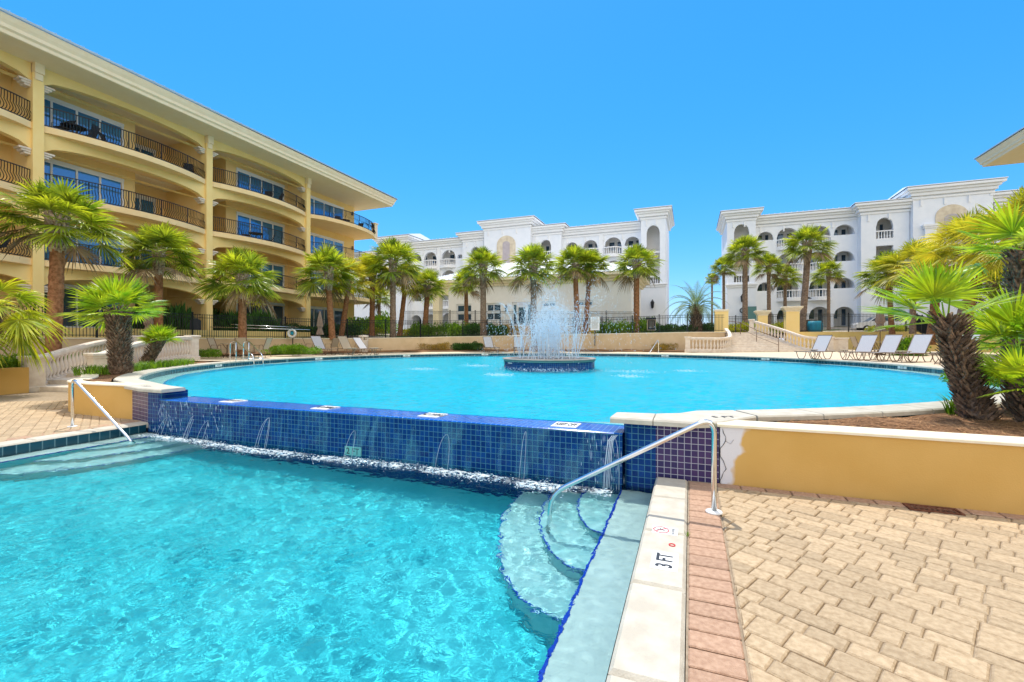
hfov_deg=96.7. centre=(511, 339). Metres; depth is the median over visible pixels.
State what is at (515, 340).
sun lounger
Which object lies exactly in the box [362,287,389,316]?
palm tree
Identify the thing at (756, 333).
stair handrail
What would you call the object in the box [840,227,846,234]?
window
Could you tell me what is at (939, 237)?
palm tree
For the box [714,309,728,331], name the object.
gate pillar
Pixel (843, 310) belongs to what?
window
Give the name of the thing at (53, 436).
straight coping
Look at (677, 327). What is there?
shrub
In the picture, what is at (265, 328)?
rescue pole
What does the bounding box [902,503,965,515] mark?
drain grate
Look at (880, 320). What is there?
closed umbrella
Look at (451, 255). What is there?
window
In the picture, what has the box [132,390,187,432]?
tiled pier
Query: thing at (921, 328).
iron fence
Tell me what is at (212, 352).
shrub
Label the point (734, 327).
shrub
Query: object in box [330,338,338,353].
patio chair
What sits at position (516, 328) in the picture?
shrub
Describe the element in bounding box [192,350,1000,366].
deck
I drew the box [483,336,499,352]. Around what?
sun lounger
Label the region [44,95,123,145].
window
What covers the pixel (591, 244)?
window
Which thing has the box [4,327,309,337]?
garden wall
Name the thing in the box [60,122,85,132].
patio table
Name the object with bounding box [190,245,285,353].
palm tree
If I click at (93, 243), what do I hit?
window
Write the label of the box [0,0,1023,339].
sky
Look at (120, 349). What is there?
fan palm
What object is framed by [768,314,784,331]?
iron fence
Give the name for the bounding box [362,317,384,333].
shrub
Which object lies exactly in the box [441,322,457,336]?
shrub
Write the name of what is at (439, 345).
shrub
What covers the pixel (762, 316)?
gate pillar
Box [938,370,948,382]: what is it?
shrub
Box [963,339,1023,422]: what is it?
fan palm
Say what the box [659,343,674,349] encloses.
shrub
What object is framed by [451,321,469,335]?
shrub
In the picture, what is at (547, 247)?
window
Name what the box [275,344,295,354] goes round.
shrub
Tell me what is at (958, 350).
fan palm
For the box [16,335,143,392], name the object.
balustrade
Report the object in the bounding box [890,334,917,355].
shrub
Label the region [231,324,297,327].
rescue pole
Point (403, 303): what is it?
palm tree
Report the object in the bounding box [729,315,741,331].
iron gate
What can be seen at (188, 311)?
shrub
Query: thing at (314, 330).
shrub
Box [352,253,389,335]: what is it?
palm tree
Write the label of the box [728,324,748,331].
shrub
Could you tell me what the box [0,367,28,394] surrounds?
garden wall
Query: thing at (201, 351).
shrub
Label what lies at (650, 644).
straight coping
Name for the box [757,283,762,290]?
window
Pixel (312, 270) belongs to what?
window
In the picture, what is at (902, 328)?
shrub
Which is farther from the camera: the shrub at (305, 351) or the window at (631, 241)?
the window at (631, 241)
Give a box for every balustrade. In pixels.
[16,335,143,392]
[83,335,200,381]
[684,328,731,352]
[748,319,834,350]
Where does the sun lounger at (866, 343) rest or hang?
on the deck at (837, 356)
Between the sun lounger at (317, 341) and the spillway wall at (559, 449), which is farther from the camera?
the sun lounger at (317, 341)
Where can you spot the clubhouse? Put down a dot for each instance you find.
(496, 296)
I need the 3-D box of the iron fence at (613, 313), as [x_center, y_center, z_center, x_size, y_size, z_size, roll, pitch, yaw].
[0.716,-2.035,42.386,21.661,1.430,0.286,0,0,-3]
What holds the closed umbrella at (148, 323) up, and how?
on the planting bed
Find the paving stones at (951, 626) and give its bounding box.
[717,487,1023,681]
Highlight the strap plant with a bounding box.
[939,393,959,414]
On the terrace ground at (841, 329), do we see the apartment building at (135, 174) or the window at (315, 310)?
the apartment building at (135, 174)
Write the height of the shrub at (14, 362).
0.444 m
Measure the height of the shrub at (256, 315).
1.860 m
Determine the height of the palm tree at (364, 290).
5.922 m
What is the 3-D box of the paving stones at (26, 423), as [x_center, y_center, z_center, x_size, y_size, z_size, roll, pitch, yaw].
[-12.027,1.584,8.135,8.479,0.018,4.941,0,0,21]
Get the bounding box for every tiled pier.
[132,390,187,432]
[624,424,718,572]
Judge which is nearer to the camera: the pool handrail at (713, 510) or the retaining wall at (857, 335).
the pool handrail at (713, 510)
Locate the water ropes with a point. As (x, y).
(610, 439)
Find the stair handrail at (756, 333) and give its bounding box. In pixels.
[730,321,778,351]
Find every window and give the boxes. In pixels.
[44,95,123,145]
[44,159,123,206]
[44,226,123,267]
[44,284,123,327]
[135,143,155,156]
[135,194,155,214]
[135,249,151,268]
[135,296,153,317]
[236,167,284,200]
[236,211,284,244]
[236,261,284,287]
[236,299,284,325]
[311,196,343,218]
[311,232,343,254]
[311,270,341,294]
[311,306,342,328]
[449,253,454,262]
[457,304,470,311]
[458,312,470,319]
[486,303,500,310]
[487,312,499,319]
[512,303,517,324]
[527,302,530,323]
[542,301,555,306]
[545,244,549,254]
[579,300,592,305]
[587,242,593,250]
[608,241,614,251]
[617,240,621,253]
[628,239,633,245]
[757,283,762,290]
[764,233,768,239]
[777,232,783,243]
[777,309,782,319]
[786,231,792,237]
[787,281,792,296]
[809,280,814,291]
[809,308,814,319]
[817,281,823,295]
[817,308,823,325]
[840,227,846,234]
[840,253,846,260]
[840,279,846,287]
[840,307,846,325]
[878,222,883,237]
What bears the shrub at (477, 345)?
on the planting bed at (427, 350)
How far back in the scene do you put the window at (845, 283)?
55.51 m
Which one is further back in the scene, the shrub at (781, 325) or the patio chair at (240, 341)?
the shrub at (781, 325)
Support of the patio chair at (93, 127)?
on the apartment building at (135, 174)
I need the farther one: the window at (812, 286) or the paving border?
the window at (812, 286)
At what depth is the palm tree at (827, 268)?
46.95 m
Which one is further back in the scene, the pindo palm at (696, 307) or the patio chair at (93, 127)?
the pindo palm at (696, 307)
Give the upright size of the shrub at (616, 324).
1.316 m
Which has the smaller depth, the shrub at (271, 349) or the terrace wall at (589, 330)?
the shrub at (271, 349)
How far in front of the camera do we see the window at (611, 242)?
62.96 m
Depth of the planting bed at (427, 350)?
33.67 m
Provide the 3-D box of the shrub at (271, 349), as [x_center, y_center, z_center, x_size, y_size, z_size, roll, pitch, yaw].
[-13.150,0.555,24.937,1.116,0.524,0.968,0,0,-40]
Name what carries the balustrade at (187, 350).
on the staircase at (57, 385)
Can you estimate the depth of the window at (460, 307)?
50.65 m
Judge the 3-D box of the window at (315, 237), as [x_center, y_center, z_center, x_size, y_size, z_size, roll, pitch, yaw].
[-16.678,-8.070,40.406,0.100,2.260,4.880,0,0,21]
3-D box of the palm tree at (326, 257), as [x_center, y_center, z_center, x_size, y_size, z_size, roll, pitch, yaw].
[-12.332,-3.266,30.438,4.588,6.492,4.630,0,0,-41]
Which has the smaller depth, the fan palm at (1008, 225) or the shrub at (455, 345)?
the fan palm at (1008, 225)
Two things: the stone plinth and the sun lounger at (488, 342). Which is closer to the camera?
the stone plinth
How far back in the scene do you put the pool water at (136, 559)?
3.43 m
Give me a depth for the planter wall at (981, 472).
4.52 m
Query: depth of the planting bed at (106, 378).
11.58 m
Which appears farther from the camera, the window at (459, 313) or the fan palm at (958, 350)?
the window at (459, 313)
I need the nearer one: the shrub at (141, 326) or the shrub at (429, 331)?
the shrub at (141, 326)
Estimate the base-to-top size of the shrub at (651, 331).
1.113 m
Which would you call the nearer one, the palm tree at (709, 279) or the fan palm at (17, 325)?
the fan palm at (17, 325)
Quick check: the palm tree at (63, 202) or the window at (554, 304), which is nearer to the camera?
the palm tree at (63, 202)
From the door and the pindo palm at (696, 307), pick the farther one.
the door
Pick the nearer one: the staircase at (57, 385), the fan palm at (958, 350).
the fan palm at (958, 350)
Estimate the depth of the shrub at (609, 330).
37.92 m
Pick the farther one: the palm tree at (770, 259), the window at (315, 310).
the palm tree at (770, 259)
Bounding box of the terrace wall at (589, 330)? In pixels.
[503,326,626,334]
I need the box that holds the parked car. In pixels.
[850,315,908,329]
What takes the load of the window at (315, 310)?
in the apartment building at (135, 174)
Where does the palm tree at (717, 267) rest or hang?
on the terrace ground at (841, 329)
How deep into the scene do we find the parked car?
46.61 m
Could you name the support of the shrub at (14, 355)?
on the planting bed
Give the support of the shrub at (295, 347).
on the deck at (837, 356)
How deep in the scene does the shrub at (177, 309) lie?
26.35 m
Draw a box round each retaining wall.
[0,332,724,356]
[800,332,1001,352]
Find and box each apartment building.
[0,7,397,329]
[354,205,674,333]
[716,176,1022,335]
[974,127,1023,166]
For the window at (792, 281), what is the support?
in the apartment building at (861, 233)
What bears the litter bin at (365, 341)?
on the deck at (837, 356)
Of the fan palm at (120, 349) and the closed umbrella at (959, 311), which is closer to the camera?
the fan palm at (120, 349)
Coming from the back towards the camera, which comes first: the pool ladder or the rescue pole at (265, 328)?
the rescue pole at (265, 328)
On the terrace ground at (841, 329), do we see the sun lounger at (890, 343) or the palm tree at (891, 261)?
the palm tree at (891, 261)
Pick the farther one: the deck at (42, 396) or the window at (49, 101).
the window at (49, 101)
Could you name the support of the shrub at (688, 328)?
on the terrace ground at (841, 329)
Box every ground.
[55,361,686,676]
[282,326,978,337]
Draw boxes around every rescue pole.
[214,327,309,329]
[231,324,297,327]
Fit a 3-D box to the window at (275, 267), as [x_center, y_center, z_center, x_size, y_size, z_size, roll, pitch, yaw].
[-18.981,-4.910,34.511,0.100,2.260,4.130,0,0,21]
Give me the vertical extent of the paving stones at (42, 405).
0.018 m
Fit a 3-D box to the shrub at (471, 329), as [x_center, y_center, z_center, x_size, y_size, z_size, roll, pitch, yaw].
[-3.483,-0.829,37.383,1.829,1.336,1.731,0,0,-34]
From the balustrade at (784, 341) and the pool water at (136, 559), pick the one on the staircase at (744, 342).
the balustrade at (784, 341)
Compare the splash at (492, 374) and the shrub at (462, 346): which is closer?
the splash at (492, 374)
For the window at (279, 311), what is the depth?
35.60 m
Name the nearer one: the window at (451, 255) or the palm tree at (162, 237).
the palm tree at (162, 237)
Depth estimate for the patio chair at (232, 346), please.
24.05 m
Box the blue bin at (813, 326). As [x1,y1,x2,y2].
[807,321,820,331]
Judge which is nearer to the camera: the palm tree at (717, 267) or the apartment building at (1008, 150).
the apartment building at (1008, 150)
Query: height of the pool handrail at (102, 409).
1.568 m
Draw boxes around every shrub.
[0,357,22,367]
[4,353,30,364]
[112,304,144,328]
[144,304,190,329]
[164,304,191,329]
[199,349,208,357]
[204,348,221,356]
[213,308,223,329]
[214,309,247,330]
[231,315,268,330]
[246,308,280,331]
[261,346,278,354]
[271,345,289,354]
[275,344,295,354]
[278,323,309,331]
[287,343,307,354]
[291,346,322,354]
[296,325,326,335]
[311,322,350,335]
[336,324,363,335]
[348,316,375,333]
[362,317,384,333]
[365,327,386,334]
[375,310,396,333]
[408,320,423,336]
[417,323,433,336]
[423,325,436,336]
[432,322,445,336]
[433,343,443,349]
[440,342,450,349]
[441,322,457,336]
[450,342,460,349]
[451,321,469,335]
[456,343,467,349]
[463,323,479,335]
[463,342,474,349]
[465,323,479,335]
[471,341,484,349]
[488,323,500,335]
[488,325,508,335]
[508,326,520,334]
[592,319,615,333]
[599,323,618,333]
[609,321,626,332]
[620,319,636,332]
[628,321,652,332]
[650,323,667,332]
[651,344,667,350]
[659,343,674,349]
[660,324,673,331]
[668,323,686,331]
[677,324,697,331]
[702,324,713,331]
[728,323,745,331]
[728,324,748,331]
[742,321,755,331]
[775,321,783,332]
[863,325,882,331]
[888,326,904,331]
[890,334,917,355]
[894,343,923,355]
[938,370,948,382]
[981,363,1003,387]
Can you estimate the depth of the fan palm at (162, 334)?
15.45 m
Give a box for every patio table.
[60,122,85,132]
[220,343,239,357]
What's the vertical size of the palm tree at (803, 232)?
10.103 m
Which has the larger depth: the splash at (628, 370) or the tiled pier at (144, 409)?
the splash at (628, 370)
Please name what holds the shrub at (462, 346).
on the planting bed at (427, 350)
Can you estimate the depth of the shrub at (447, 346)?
34.38 m
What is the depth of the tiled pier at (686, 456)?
5.23 m
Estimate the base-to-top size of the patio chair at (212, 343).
1.026 m
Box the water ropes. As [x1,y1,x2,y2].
[157,416,618,487]
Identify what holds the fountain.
on the round pool basin at (174, 371)
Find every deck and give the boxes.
[0,392,1021,681]
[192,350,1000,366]
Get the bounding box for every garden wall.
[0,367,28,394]
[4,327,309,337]
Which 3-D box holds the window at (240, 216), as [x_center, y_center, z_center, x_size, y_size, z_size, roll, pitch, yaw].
[-18.981,-8.070,34.511,0.100,2.260,4.130,0,0,21]
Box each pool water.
[0,431,652,681]
[147,355,1004,424]
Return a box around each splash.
[484,373,514,376]
[497,367,609,373]
[606,369,653,373]
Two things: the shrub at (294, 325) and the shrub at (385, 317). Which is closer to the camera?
the shrub at (294, 325)
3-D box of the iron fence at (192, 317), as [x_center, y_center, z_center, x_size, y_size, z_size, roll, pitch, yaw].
[-6.528,-0.985,27.436,43.956,1.850,12.587,0,0,-31]
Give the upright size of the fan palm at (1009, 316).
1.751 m
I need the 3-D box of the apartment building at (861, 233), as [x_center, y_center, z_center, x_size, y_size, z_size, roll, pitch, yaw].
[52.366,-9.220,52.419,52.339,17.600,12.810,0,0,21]
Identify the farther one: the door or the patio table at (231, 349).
the door
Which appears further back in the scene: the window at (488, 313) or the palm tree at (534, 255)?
the window at (488, 313)
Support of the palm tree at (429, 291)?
on the terrace ground at (841, 329)
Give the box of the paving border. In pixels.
[3,420,1023,681]
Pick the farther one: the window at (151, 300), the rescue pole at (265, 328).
the window at (151, 300)
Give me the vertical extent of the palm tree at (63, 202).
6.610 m
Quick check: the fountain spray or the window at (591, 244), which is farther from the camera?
the window at (591, 244)
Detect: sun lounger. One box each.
[310,336,337,354]
[336,336,363,354]
[352,337,382,354]
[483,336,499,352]
[514,337,522,352]
[794,335,834,359]
[840,335,877,359]
[860,334,905,360]
[886,334,933,362]
[931,333,980,362]
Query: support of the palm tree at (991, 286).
on the terrace ground at (841, 329)
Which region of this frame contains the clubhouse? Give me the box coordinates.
[426,259,650,332]
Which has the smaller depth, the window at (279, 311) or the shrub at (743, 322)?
the window at (279, 311)
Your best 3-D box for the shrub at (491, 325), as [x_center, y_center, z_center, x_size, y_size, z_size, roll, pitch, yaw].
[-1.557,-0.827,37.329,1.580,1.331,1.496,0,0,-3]
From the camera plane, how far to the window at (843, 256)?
55.54 m
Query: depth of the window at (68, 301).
23.95 m
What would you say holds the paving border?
on the deck at (42, 396)
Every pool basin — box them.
[0,425,655,681]
[141,354,1004,481]
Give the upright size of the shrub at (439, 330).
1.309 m
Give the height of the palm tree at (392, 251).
7.739 m
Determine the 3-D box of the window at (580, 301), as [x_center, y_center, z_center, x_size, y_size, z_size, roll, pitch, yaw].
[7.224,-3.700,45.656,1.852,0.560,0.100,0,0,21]
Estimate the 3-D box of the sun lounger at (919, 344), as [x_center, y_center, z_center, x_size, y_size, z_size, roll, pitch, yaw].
[16.354,0.339,18.622,2.000,1.160,0.690,0,0,-19]
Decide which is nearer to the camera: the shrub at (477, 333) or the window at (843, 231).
the shrub at (477, 333)
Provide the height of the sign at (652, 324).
1.972 m
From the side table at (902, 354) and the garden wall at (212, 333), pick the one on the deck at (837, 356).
the side table at (902, 354)
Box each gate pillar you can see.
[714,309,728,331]
[753,310,771,333]
[780,306,803,345]
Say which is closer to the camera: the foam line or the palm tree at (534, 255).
the foam line
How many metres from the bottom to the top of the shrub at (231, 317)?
1.813 m
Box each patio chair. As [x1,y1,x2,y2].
[0,237,11,254]
[51,121,75,131]
[77,124,100,137]
[183,163,193,171]
[206,337,227,357]
[226,338,235,356]
[235,337,254,357]
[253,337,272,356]
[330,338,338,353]
[850,337,869,354]
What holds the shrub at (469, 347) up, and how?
on the planting bed at (427, 350)
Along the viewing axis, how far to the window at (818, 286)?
56.41 m
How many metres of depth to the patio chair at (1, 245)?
20.70 m
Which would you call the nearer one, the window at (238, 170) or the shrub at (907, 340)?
the shrub at (907, 340)
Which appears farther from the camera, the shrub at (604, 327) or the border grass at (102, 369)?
the shrub at (604, 327)
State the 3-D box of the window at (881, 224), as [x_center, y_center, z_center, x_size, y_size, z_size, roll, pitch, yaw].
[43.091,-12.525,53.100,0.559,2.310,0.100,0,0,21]
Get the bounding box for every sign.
[190,318,200,329]
[590,317,599,329]
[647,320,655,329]
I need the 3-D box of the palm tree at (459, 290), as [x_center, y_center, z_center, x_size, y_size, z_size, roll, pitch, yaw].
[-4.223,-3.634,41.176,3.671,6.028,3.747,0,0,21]
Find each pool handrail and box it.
[67,379,132,440]
[548,419,722,514]
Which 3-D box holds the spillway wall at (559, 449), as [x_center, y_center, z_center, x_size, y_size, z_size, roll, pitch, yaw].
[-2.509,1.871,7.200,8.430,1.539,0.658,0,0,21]
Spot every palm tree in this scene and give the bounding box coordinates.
[0,176,138,361]
[110,221,206,326]
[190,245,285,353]
[291,242,360,338]
[320,256,377,335]
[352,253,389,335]
[360,236,427,337]
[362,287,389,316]
[380,262,428,335]
[408,268,447,330]
[448,269,479,323]
[457,245,508,335]
[503,241,560,350]
[550,244,603,333]
[564,248,613,333]
[611,243,664,332]
[703,272,720,320]
[708,256,738,308]
[719,234,770,322]
[750,252,785,328]
[771,264,802,313]
[781,224,838,330]
[809,260,846,329]
[851,249,907,333]
[870,237,957,333]
[887,238,995,344]
[910,205,1007,329]
[945,185,1023,281]
[955,265,1007,334]
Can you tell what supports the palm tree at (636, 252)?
on the terrace ground at (841, 329)
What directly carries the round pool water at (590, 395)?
in the round pool basin at (174, 371)
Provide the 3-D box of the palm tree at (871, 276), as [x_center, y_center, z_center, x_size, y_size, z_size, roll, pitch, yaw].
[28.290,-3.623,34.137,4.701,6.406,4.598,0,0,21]
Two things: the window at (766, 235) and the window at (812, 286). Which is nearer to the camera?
the window at (812, 286)
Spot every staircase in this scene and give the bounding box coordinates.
[40,372,80,391]
[723,332,810,352]
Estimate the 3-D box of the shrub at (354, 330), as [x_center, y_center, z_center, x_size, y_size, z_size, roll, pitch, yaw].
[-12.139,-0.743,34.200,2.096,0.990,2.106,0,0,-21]
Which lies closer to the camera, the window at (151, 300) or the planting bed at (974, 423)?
the planting bed at (974, 423)
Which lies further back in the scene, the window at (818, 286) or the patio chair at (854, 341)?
the window at (818, 286)
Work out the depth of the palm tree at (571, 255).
37.21 m
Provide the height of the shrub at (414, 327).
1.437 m
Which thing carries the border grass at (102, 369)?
on the planting bed at (106, 378)
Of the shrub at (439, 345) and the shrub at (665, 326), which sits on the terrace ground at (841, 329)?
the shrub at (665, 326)
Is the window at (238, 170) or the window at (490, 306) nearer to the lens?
the window at (238, 170)
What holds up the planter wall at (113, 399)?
on the deck at (42, 396)
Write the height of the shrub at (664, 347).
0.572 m
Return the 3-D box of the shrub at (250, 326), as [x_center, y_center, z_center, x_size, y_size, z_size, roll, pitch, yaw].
[-17.720,-1.212,31.232,2.390,1.592,2.858,0,0,28]
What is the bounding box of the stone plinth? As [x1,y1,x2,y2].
[834,338,848,350]
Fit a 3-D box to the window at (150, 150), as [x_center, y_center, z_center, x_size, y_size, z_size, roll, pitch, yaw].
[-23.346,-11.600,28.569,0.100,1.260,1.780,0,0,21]
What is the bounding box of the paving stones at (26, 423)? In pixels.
[0,406,139,441]
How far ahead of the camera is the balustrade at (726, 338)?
31.09 m
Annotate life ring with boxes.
[287,330,296,343]
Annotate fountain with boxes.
[502,344,595,369]
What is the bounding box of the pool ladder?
[229,341,263,367]
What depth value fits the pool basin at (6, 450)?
7.38 m
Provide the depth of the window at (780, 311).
57.99 m
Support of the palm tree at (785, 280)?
on the terrace ground at (841, 329)
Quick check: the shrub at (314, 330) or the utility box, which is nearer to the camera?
the shrub at (314, 330)
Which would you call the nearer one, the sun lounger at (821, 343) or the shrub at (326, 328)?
the sun lounger at (821, 343)
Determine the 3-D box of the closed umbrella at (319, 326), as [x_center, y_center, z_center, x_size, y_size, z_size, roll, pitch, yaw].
[-11.900,-0.434,28.200,0.520,2.650,0.520,0,0,21]
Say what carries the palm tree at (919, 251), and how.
on the terrace ground at (841, 329)
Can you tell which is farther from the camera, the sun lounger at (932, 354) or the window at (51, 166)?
the window at (51, 166)
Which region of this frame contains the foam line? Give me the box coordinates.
[142,433,611,492]
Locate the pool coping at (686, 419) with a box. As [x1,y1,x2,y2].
[113,352,1004,427]
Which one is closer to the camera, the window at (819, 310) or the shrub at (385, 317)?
the shrub at (385, 317)
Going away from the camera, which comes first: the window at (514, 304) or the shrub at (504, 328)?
the shrub at (504, 328)
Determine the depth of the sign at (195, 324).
26.58 m
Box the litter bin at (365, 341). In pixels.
[358,335,368,351]
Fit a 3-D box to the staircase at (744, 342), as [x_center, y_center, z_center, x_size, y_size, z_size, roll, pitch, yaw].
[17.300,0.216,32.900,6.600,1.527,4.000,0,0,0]
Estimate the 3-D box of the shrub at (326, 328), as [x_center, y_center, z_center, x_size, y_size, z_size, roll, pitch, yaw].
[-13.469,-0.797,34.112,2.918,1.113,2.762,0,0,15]
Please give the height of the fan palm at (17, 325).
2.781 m
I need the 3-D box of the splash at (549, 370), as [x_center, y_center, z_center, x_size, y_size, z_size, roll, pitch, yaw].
[1.828,1.066,16.451,5.670,0.140,2.876,0,0,21]
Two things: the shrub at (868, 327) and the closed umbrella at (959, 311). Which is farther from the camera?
the shrub at (868, 327)
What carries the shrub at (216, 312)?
on the terrace ground at (841, 329)
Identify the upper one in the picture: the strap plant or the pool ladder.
the pool ladder
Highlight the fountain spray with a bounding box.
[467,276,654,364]
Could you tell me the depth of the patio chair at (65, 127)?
22.73 m
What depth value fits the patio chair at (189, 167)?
28.51 m
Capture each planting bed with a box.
[85,361,221,381]
[177,349,684,354]
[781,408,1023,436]
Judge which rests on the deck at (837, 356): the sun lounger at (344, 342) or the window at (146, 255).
the sun lounger at (344, 342)
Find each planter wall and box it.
[67,373,142,418]
[717,420,1023,514]
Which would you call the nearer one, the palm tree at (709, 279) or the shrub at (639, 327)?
the shrub at (639, 327)
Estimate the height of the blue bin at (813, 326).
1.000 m
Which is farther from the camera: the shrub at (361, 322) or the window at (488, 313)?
the window at (488, 313)
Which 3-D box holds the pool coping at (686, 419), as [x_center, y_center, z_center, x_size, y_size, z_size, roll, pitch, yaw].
[1.601,0.996,19.464,27.379,0.168,26.560,0,0,21]
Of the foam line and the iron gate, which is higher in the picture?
the iron gate
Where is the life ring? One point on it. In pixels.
(293, 334)
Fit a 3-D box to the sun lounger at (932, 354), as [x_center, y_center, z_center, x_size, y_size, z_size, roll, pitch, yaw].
[16.910,0.329,17.294,1.999,1.160,0.690,0,0,-18]
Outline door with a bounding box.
[517,305,526,324]
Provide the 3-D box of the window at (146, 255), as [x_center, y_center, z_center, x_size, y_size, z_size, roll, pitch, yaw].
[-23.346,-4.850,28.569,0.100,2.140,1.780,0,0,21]
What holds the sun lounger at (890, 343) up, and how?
on the deck at (837, 356)
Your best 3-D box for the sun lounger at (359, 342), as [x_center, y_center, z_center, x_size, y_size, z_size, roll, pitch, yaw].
[-9.143,0.382,28.620,2.000,1.082,0.689,0,0,26]
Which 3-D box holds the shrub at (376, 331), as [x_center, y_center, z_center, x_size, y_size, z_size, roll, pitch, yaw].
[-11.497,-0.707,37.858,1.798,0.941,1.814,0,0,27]
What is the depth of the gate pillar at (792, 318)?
34.96 m
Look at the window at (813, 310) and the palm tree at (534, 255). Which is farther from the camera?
the window at (813, 310)
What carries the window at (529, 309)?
in the clubhouse
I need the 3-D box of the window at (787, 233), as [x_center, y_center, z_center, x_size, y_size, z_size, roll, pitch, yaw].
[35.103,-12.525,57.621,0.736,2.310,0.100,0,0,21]
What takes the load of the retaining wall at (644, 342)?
on the deck at (837, 356)
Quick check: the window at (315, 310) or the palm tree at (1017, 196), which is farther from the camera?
the window at (315, 310)
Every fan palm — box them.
[0,278,72,371]
[49,270,171,373]
[137,324,183,362]
[858,258,1023,420]
[948,198,1023,340]
[962,284,1023,411]
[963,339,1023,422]
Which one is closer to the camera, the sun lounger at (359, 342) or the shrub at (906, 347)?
the shrub at (906, 347)
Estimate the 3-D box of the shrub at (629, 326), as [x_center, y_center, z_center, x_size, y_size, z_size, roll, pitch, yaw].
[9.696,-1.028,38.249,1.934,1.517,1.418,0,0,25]
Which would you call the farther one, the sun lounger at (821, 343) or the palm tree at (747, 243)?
the palm tree at (747, 243)
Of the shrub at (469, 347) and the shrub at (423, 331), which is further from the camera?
the shrub at (423, 331)
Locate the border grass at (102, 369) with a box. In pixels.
[71,357,196,375]
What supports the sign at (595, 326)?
on the planting bed at (427, 350)
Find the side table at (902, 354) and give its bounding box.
[895,351,911,361]
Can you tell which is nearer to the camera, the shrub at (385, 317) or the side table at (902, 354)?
the side table at (902, 354)
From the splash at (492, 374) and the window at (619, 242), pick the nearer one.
the splash at (492, 374)
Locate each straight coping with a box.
[0,421,147,446]
[606,477,687,681]
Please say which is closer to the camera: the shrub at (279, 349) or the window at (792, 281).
the shrub at (279, 349)
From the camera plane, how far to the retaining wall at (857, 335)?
36.46 m
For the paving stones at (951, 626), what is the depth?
2.87 m
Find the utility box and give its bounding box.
[748,306,756,325]
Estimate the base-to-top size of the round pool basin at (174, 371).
1.300 m
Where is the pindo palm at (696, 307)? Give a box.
[667,281,725,331]
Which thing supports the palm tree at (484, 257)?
on the terrace ground at (841, 329)
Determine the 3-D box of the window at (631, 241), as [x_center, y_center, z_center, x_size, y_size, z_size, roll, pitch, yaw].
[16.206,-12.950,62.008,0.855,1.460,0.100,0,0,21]
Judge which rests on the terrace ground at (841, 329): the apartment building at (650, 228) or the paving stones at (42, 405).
the apartment building at (650, 228)
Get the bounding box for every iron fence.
[2,304,723,337]
[403,310,633,324]
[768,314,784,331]
[802,313,927,333]
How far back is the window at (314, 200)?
40.27 m
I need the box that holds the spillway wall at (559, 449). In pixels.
[159,396,623,484]
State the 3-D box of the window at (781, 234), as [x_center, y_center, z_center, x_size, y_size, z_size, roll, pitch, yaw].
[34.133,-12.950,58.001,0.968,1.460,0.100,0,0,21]
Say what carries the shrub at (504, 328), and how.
on the terrace ground at (841, 329)
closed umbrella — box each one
[142,306,153,348]
[316,311,323,353]
[874,305,886,354]
[957,305,968,328]
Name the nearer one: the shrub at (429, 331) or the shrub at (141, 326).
the shrub at (141, 326)
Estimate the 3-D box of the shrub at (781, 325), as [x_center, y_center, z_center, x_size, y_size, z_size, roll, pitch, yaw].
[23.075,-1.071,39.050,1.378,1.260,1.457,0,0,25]
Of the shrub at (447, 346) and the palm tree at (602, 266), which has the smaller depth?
the shrub at (447, 346)

